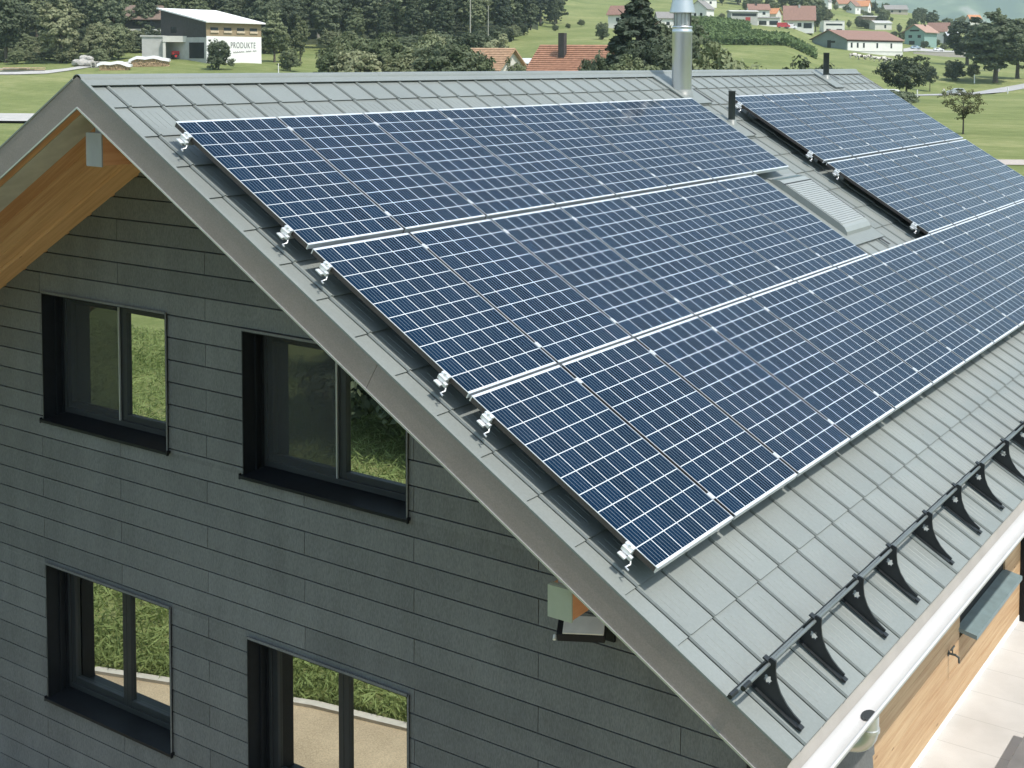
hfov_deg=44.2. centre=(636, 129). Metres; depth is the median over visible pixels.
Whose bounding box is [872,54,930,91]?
fruit tree
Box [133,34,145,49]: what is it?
bushy tree
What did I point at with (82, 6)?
conifer tree
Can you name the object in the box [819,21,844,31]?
cube house
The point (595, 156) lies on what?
solar panel
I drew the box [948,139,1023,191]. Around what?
solar panel
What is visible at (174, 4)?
leafy tree
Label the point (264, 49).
bushy tree
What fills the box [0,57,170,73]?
yard track
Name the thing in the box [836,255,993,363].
solar panel
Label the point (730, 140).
solar panel
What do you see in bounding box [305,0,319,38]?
leafy tree
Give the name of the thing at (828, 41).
door
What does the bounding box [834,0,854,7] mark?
red roof house
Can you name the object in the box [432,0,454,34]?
conifer tree
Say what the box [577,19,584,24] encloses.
bushy tree
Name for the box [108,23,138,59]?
bushy tree
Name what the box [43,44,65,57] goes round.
bushy tree
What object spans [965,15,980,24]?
orange house
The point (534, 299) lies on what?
solar panel
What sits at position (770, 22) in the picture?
window
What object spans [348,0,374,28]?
conifer tree
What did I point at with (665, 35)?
bushy tree
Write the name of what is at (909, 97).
shrub
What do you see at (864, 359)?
solar panel
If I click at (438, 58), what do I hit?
bushy tree
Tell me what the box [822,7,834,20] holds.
leafy tree
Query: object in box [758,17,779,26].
garage block
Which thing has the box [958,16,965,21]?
bushy tree
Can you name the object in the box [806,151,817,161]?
mounting rail
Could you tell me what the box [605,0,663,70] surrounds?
conifer tree
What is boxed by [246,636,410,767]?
window
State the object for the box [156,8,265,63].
farm barn
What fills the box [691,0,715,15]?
white gable house
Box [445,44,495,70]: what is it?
bushy tree
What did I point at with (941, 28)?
twin gable house
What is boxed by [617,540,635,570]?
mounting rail
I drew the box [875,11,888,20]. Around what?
leafy tree
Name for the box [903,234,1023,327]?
solar panel
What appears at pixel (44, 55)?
bushy tree
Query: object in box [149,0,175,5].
leafy tree
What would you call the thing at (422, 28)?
conifer tree
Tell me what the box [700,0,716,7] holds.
hill house
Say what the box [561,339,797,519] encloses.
solar panel
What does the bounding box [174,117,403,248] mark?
solar panel
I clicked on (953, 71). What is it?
bushy tree
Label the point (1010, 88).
country road
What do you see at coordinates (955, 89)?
silver car
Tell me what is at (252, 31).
window
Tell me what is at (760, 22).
window
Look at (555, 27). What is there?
bushy tree
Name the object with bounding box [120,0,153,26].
leafy tree
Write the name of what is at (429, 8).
leafy tree
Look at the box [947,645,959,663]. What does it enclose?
garden tap
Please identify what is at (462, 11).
leafy tree
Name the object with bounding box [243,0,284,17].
leafy tree
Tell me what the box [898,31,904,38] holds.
bushy tree
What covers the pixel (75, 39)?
bushy tree
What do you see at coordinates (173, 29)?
side window
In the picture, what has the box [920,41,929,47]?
bushy tree
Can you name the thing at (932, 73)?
fruit tree
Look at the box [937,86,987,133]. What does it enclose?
young fruit tree
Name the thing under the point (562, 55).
tiled house
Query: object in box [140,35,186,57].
concrete canopy
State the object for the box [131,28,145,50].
bushy tree
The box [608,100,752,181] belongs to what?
solar panel
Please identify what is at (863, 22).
bushy tree
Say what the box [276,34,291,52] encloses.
bushy tree
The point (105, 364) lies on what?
window
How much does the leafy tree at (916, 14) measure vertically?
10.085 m
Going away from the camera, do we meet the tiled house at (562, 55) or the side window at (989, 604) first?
the side window at (989, 604)
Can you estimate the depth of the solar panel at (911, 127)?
21.02 m
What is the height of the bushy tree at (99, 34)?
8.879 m
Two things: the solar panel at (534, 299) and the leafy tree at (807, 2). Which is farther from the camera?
the leafy tree at (807, 2)
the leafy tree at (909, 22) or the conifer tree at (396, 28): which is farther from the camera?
the leafy tree at (909, 22)
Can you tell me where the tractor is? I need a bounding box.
[171,51,178,57]
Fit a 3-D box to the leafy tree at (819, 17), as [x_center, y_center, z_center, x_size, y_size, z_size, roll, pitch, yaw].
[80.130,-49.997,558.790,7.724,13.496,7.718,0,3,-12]
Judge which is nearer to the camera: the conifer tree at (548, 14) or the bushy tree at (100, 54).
the bushy tree at (100, 54)
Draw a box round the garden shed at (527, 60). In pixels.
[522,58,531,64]
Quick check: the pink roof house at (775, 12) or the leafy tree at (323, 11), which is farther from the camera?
the pink roof house at (775, 12)
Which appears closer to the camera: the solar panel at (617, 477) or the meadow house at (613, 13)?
the solar panel at (617, 477)
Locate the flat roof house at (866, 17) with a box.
[856,16,877,19]
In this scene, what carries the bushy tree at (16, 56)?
on the ground
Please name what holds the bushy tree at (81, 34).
on the ground
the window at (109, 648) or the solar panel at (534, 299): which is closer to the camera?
the solar panel at (534, 299)
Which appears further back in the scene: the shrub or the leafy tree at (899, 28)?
the leafy tree at (899, 28)
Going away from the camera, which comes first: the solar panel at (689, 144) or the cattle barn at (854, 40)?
the solar panel at (689, 144)
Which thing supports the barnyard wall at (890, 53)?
on the ground
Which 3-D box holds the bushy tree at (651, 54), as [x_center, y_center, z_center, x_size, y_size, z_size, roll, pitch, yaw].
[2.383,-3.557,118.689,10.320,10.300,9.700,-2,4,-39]
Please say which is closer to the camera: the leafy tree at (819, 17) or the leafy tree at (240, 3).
the leafy tree at (240, 3)
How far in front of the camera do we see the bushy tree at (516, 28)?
333.24 m
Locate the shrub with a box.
[889,90,919,104]
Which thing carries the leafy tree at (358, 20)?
on the ground
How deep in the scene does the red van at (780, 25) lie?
503.32 m
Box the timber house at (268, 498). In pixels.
[0,0,1023,767]
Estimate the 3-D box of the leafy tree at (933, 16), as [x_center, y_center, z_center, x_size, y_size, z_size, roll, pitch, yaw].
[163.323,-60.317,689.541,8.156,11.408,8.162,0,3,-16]
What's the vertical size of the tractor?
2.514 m
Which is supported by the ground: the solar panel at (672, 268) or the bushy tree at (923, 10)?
the bushy tree at (923, 10)
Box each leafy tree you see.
[0,0,32,62]
[19,0,36,35]
[20,0,43,36]
[34,0,86,62]
[34,15,56,35]
[86,0,107,25]
[93,0,131,27]
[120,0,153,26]
[130,0,159,30]
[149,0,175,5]
[162,0,185,8]
[182,0,207,9]
[189,0,216,9]
[200,1,210,9]
[215,0,245,16]
[242,0,279,12]
[242,0,282,52]
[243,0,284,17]
[261,12,288,61]
[278,0,309,36]
[289,15,310,59]
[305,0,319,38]
[310,0,344,47]
[336,0,361,32]
[344,7,364,36]
[387,0,423,36]
[418,0,453,34]
[452,0,490,31]
[466,0,486,34]
[482,0,515,27]
[523,0,539,29]
[742,0,749,9]
[776,0,788,10]
[788,0,802,5]
[797,0,823,7]
[812,3,823,31]
[817,2,826,26]
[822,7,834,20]
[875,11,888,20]
[896,23,902,31]
[907,18,913,24]
[912,7,921,21]
[920,13,925,24]
[926,10,939,23]
[945,17,982,64]
[960,11,1023,82]
[991,7,1006,71]
[1004,18,1023,78]
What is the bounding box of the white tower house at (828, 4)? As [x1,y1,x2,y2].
[824,0,831,8]
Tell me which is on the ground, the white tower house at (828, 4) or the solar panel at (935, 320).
the white tower house at (828, 4)
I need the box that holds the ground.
[0,0,1023,175]
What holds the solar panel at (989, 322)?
on the mounting rail at (628, 547)
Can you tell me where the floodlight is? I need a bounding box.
[553,616,615,642]
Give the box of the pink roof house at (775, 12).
[770,8,782,22]
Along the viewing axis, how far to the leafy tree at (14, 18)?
242.17 m
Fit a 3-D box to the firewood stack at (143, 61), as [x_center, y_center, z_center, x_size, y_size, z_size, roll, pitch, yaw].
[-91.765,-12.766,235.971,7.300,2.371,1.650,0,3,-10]
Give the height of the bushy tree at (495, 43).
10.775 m
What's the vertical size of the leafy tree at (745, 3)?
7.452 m
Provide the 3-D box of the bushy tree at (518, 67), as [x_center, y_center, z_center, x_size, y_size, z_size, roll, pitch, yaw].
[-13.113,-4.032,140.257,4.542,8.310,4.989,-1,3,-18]
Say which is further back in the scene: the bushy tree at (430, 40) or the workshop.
the workshop
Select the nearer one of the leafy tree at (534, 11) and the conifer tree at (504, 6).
the conifer tree at (504, 6)
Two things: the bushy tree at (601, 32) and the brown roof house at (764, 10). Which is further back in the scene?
the brown roof house at (764, 10)
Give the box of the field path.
[997,159,1023,164]
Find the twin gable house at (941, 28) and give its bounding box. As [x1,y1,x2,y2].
[927,22,950,42]
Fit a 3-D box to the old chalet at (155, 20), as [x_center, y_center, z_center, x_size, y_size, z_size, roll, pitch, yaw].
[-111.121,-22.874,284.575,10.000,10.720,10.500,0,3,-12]
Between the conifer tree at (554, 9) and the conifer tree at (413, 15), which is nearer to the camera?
the conifer tree at (413, 15)
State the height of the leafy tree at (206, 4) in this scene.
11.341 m
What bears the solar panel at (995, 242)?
on the mounting rail at (628, 547)
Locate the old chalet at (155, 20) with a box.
[123,5,163,33]
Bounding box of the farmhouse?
[783,5,815,33]
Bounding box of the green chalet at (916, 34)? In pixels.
[902,24,938,47]
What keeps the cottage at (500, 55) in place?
on the ground
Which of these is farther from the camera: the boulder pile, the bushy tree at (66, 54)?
the bushy tree at (66, 54)
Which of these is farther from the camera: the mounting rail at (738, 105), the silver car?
the silver car
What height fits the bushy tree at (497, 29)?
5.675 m
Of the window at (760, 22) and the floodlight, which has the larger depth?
the window at (760, 22)
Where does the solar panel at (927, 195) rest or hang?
on the mounting rail at (914, 225)
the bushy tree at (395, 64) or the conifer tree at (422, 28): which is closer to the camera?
the bushy tree at (395, 64)
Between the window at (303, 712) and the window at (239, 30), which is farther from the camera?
the window at (239, 30)
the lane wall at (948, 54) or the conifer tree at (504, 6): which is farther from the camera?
the lane wall at (948, 54)
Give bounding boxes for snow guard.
[727,420,1023,731]
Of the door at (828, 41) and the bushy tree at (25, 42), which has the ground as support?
the bushy tree at (25, 42)
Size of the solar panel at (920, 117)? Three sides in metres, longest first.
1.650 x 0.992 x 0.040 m
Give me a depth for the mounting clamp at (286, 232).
8.96 m
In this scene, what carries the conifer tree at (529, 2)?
on the ground
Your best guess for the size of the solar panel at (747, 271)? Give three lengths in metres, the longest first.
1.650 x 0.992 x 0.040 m
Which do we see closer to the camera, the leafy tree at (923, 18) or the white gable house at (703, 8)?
the white gable house at (703, 8)
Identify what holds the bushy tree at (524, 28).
on the ground
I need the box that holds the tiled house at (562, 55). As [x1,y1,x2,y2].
[525,33,613,70]
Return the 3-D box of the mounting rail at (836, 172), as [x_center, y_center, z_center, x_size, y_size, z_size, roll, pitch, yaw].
[4.292,0.496,19.294,0.127,0.200,6.345,36,20,25]
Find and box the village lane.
[903,48,953,51]
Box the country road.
[915,84,1023,95]
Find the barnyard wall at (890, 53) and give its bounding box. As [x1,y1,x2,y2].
[854,51,902,55]
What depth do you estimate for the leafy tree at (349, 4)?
320.62 m
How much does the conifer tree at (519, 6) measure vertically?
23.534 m
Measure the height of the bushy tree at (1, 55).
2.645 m
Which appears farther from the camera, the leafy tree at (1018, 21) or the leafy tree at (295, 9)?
the leafy tree at (1018, 21)
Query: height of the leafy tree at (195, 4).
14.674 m
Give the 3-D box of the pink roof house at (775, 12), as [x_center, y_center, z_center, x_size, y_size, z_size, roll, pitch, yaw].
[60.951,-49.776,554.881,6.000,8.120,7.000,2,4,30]
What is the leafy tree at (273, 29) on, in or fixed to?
on the ground
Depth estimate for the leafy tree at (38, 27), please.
268.91 m
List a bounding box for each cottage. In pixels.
[471,48,526,70]
[845,1,861,13]
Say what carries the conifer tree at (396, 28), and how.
on the ground
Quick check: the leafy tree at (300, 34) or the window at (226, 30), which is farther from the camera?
the leafy tree at (300, 34)
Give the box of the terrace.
[917,621,1023,767]
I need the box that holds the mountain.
[871,0,1023,22]
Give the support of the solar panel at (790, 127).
attached to the mounting rail at (809, 154)
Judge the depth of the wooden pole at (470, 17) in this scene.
209.48 m
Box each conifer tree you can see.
[70,0,89,29]
[215,0,241,16]
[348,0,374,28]
[362,0,386,38]
[376,0,393,38]
[386,0,399,36]
[400,0,422,36]
[409,5,427,35]
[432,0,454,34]
[447,0,463,33]
[494,0,514,41]
[507,0,527,25]
[520,0,534,28]
[534,0,549,25]
[544,2,551,20]
[548,0,561,24]
[548,0,568,23]
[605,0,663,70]
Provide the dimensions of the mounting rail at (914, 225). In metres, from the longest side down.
6.345 x 0.200 x 0.127 m
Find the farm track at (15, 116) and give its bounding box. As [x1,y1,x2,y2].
[0,113,34,120]
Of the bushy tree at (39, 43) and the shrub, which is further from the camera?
the bushy tree at (39, 43)
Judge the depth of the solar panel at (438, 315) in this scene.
8.89 m
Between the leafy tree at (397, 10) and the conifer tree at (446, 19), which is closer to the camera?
the conifer tree at (446, 19)
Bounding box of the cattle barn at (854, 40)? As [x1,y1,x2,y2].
[809,30,904,51]
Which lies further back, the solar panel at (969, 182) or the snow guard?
the solar panel at (969, 182)
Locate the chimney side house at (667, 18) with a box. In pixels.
[654,12,673,28]
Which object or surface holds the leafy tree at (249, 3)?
on the ground
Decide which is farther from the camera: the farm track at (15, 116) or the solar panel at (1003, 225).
the farm track at (15, 116)
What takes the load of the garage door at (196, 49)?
in the farm barn at (239, 35)
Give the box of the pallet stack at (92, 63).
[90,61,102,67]
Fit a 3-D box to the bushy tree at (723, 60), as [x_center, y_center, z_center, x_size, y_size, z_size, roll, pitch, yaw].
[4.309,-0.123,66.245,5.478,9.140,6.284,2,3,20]
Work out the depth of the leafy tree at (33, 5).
283.04 m
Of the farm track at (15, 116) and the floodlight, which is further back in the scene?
the farm track at (15, 116)
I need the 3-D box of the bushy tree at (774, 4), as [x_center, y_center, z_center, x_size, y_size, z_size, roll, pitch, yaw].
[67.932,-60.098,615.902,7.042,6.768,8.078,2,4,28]
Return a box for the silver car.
[946,88,965,93]
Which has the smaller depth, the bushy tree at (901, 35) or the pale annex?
the bushy tree at (901, 35)
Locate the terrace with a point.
(984, 728)
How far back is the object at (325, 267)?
8.77 m
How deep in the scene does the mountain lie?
4692.97 m
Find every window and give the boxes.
[39,291,170,455]
[44,562,174,758]
[171,27,175,32]
[210,27,218,32]
[224,28,231,32]
[237,28,244,32]
[238,328,410,523]
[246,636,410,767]
[250,28,257,33]
[732,13,756,15]
[756,169,883,245]
[759,21,766,24]
[769,21,777,24]
[804,23,811,27]
[959,569,1021,639]
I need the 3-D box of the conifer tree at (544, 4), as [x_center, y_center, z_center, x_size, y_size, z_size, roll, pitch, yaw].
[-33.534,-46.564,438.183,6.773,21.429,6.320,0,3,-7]
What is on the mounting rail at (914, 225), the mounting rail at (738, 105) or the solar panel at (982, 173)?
the solar panel at (982, 173)
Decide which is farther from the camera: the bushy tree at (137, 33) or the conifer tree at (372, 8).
the conifer tree at (372, 8)
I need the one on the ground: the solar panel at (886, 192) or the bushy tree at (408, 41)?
the bushy tree at (408, 41)
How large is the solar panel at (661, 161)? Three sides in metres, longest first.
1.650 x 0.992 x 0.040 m
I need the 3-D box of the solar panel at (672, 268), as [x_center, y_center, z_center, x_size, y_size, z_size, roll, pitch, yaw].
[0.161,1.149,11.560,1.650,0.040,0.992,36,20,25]
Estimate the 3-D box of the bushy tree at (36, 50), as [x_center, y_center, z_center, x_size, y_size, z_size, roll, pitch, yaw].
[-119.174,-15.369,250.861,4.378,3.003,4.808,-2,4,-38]
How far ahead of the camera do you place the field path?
95.98 m
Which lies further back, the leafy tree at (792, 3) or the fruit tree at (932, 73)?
the leafy tree at (792, 3)
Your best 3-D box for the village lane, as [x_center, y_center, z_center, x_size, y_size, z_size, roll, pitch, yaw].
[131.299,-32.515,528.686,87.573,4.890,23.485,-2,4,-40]
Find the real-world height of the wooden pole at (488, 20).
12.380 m
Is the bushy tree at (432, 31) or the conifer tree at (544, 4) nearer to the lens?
the bushy tree at (432, 31)
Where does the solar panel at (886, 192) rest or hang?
attached to the mounting rail at (914, 225)
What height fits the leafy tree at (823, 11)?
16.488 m
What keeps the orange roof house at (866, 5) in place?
on the ground
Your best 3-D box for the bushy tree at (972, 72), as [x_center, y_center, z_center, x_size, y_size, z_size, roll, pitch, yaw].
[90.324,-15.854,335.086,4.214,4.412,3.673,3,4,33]
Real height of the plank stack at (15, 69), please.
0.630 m
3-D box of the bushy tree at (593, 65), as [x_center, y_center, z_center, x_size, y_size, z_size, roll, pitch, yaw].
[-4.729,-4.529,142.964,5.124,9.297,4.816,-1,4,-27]
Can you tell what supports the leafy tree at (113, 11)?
on the ground
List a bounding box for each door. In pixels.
[189,42,203,57]
[827,40,830,47]
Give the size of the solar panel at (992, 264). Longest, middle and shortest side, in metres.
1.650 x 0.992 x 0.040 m
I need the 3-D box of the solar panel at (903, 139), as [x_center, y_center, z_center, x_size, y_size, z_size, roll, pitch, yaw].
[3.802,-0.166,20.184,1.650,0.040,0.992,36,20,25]
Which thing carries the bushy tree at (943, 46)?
on the ground
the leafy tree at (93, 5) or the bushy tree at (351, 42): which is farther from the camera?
the leafy tree at (93, 5)
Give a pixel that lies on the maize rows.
(726, 30)
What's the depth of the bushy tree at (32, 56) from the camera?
241.38 m
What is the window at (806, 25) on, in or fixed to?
in the farmhouse
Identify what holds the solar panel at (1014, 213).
on the mounting rail at (628, 547)
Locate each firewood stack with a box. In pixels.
[96,61,132,69]
[128,56,170,66]
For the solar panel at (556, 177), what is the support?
on the mounting clamp at (286, 232)
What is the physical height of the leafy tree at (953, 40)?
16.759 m
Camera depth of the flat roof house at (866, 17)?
654.15 m
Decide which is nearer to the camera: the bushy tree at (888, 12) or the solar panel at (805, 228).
the solar panel at (805, 228)
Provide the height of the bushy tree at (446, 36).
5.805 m
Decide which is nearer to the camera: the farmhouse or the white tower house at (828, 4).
the farmhouse
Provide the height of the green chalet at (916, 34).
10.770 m
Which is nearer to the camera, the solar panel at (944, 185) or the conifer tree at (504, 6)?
the solar panel at (944, 185)
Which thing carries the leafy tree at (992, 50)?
on the ground
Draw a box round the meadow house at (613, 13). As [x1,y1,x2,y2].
[606,5,625,28]
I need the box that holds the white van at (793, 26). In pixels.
[784,24,796,28]
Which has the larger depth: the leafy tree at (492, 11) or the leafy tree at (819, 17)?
the leafy tree at (819, 17)
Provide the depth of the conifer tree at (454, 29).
336.25 m
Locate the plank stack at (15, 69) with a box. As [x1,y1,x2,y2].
[0,67,44,70]
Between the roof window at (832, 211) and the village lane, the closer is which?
the roof window at (832, 211)
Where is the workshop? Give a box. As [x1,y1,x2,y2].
[726,10,758,25]
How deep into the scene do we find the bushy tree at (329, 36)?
303.38 m
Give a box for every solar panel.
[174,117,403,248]
[277,113,485,232]
[311,233,556,397]
[364,109,554,218]
[410,219,630,365]
[438,107,614,207]
[469,365,733,572]
[491,207,693,339]
[502,104,666,197]
[558,102,711,188]
[560,197,746,316]
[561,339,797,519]
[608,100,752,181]
[620,189,792,298]
[635,316,849,476]
[653,98,788,174]
[672,181,832,281]
[698,298,894,441]
[717,174,867,267]
[735,95,851,162]
[751,281,931,411]
[763,93,877,157]
[792,92,901,153]
[797,267,964,385]
[819,91,924,149]
[826,158,952,234]
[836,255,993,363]
[844,90,944,145]
[856,154,975,225]
[867,89,962,142]
[872,244,1018,344]
[882,150,995,217]
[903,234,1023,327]
[906,146,1013,210]
[928,142,1023,203]
[930,226,1023,298]
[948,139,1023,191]
[955,218,1023,271]
[977,210,1023,248]
[997,204,1023,227]
[1016,201,1023,208]
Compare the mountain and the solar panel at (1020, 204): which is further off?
the mountain
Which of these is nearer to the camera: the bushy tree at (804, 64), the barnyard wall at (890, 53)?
the bushy tree at (804, 64)
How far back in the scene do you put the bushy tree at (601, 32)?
328.64 m
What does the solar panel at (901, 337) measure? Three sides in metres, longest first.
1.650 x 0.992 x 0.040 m
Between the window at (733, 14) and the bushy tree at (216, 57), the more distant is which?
the window at (733, 14)
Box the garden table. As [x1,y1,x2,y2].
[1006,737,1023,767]
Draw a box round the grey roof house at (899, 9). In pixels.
[883,5,908,14]
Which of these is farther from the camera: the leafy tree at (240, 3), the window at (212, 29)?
the leafy tree at (240, 3)
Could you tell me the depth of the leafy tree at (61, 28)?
240.99 m
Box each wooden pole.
[470,0,470,40]
[488,5,488,35]
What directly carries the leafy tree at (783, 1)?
on the ground
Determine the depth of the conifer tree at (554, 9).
437.04 m
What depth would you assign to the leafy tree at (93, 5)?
286.24 m
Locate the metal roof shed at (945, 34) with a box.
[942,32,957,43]
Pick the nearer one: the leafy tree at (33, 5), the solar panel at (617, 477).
the solar panel at (617, 477)
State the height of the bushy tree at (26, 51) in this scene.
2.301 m
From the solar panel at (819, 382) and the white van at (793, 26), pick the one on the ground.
the white van at (793, 26)
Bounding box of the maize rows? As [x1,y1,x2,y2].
[691,15,817,58]
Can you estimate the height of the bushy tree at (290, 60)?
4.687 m
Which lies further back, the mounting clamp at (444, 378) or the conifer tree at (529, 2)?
the conifer tree at (529, 2)
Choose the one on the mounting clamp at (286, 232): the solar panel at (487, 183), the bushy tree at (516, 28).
the solar panel at (487, 183)
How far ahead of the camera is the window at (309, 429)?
10.93 m
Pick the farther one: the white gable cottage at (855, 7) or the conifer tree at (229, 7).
the white gable cottage at (855, 7)
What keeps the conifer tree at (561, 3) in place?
on the ground
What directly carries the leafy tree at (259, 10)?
on the ground
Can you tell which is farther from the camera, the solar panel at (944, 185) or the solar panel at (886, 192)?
the solar panel at (944, 185)
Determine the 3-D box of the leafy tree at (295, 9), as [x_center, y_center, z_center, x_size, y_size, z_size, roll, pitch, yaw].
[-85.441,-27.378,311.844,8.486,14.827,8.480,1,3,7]
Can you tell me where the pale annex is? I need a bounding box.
[868,20,892,29]
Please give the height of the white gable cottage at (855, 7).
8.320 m
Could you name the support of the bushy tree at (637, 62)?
on the ground
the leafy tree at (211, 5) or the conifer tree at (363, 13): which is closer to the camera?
the leafy tree at (211, 5)
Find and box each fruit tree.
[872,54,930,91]
[923,65,938,90]
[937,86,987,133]
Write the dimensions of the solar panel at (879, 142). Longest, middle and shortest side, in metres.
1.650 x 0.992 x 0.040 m
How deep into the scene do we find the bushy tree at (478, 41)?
187.98 m
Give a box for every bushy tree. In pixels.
[0,50,8,61]
[5,50,29,63]
[12,34,35,50]
[22,49,29,54]
[23,51,45,62]
[32,40,43,47]
[32,45,43,56]
[38,48,49,59]
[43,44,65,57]
[52,46,77,62]
[70,30,83,51]
[73,28,85,47]
[77,18,115,55]
[87,48,110,60]
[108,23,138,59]
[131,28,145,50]
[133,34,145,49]
[143,28,160,34]
[206,38,234,69]
[261,41,278,52]
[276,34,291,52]
[276,48,302,70]
[312,42,354,72]
[317,29,341,47]
[328,31,373,51]
[329,43,383,71]
[353,32,406,67]
[381,48,430,71]
[395,34,449,59]
[397,34,419,47]
[406,38,491,71]
[421,29,446,44]
[434,31,452,39]
[445,28,500,48]
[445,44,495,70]
[478,29,493,36]
[483,33,509,47]
[485,25,511,42]
[505,57,526,70]
[506,25,522,39]
[515,22,528,34]
[552,25,558,30]
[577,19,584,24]
[577,49,610,70]
[595,22,609,39]
[608,54,661,70]
[619,37,699,69]
[654,16,715,61]
[692,41,766,69]
[769,1,780,7]
[782,55,841,68]
[857,19,868,28]
[878,9,890,18]
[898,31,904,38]
[919,7,927,15]
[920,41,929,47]
[939,43,948,49]
[942,59,964,80]
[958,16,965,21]
[965,63,980,76]
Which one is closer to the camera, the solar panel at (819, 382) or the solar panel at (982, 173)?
the solar panel at (819, 382)
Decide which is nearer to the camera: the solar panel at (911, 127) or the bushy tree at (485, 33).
the solar panel at (911, 127)
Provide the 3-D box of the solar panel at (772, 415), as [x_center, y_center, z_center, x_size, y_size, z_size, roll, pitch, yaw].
[0.854,2.087,9.999,1.650,0.040,0.992,36,20,25]
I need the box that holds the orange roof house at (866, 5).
[855,0,871,12]
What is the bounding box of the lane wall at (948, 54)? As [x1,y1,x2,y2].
[913,52,965,57]
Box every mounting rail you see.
[176,132,193,151]
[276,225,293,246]
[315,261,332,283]
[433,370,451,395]
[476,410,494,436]
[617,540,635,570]
[735,102,747,113]
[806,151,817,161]
[832,169,843,179]
[910,222,920,233]
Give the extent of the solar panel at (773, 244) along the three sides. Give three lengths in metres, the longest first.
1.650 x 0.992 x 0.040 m
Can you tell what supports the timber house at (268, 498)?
on the ground
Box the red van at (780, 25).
[777,22,789,27]
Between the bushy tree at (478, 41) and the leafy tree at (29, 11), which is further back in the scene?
the leafy tree at (29, 11)
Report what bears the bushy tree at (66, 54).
on the ground
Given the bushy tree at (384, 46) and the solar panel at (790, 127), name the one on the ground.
the bushy tree at (384, 46)
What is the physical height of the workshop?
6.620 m
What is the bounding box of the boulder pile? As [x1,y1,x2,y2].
[71,55,94,65]
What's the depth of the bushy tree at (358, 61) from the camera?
148.69 m
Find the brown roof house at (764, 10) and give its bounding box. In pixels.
[745,2,770,16]
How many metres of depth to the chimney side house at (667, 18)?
436.46 m
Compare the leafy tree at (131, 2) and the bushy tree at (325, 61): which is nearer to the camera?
the bushy tree at (325, 61)
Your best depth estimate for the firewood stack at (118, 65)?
228.45 m
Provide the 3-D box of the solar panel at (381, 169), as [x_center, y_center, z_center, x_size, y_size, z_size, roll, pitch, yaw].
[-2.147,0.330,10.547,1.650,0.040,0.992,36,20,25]
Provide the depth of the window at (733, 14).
506.36 m
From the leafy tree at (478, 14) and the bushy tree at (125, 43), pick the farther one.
the leafy tree at (478, 14)
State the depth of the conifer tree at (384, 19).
307.72 m
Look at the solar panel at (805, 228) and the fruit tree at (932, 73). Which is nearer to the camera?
the solar panel at (805, 228)
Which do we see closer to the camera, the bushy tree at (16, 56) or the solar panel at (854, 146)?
the solar panel at (854, 146)
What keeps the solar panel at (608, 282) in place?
on the mounting clamp at (444, 378)
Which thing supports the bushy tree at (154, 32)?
on the ground
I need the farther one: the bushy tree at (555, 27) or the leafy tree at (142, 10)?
the bushy tree at (555, 27)
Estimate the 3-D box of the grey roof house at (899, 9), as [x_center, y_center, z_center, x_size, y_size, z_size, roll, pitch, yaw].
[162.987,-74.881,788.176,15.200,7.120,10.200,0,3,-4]
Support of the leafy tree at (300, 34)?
on the ground
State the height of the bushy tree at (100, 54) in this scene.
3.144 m

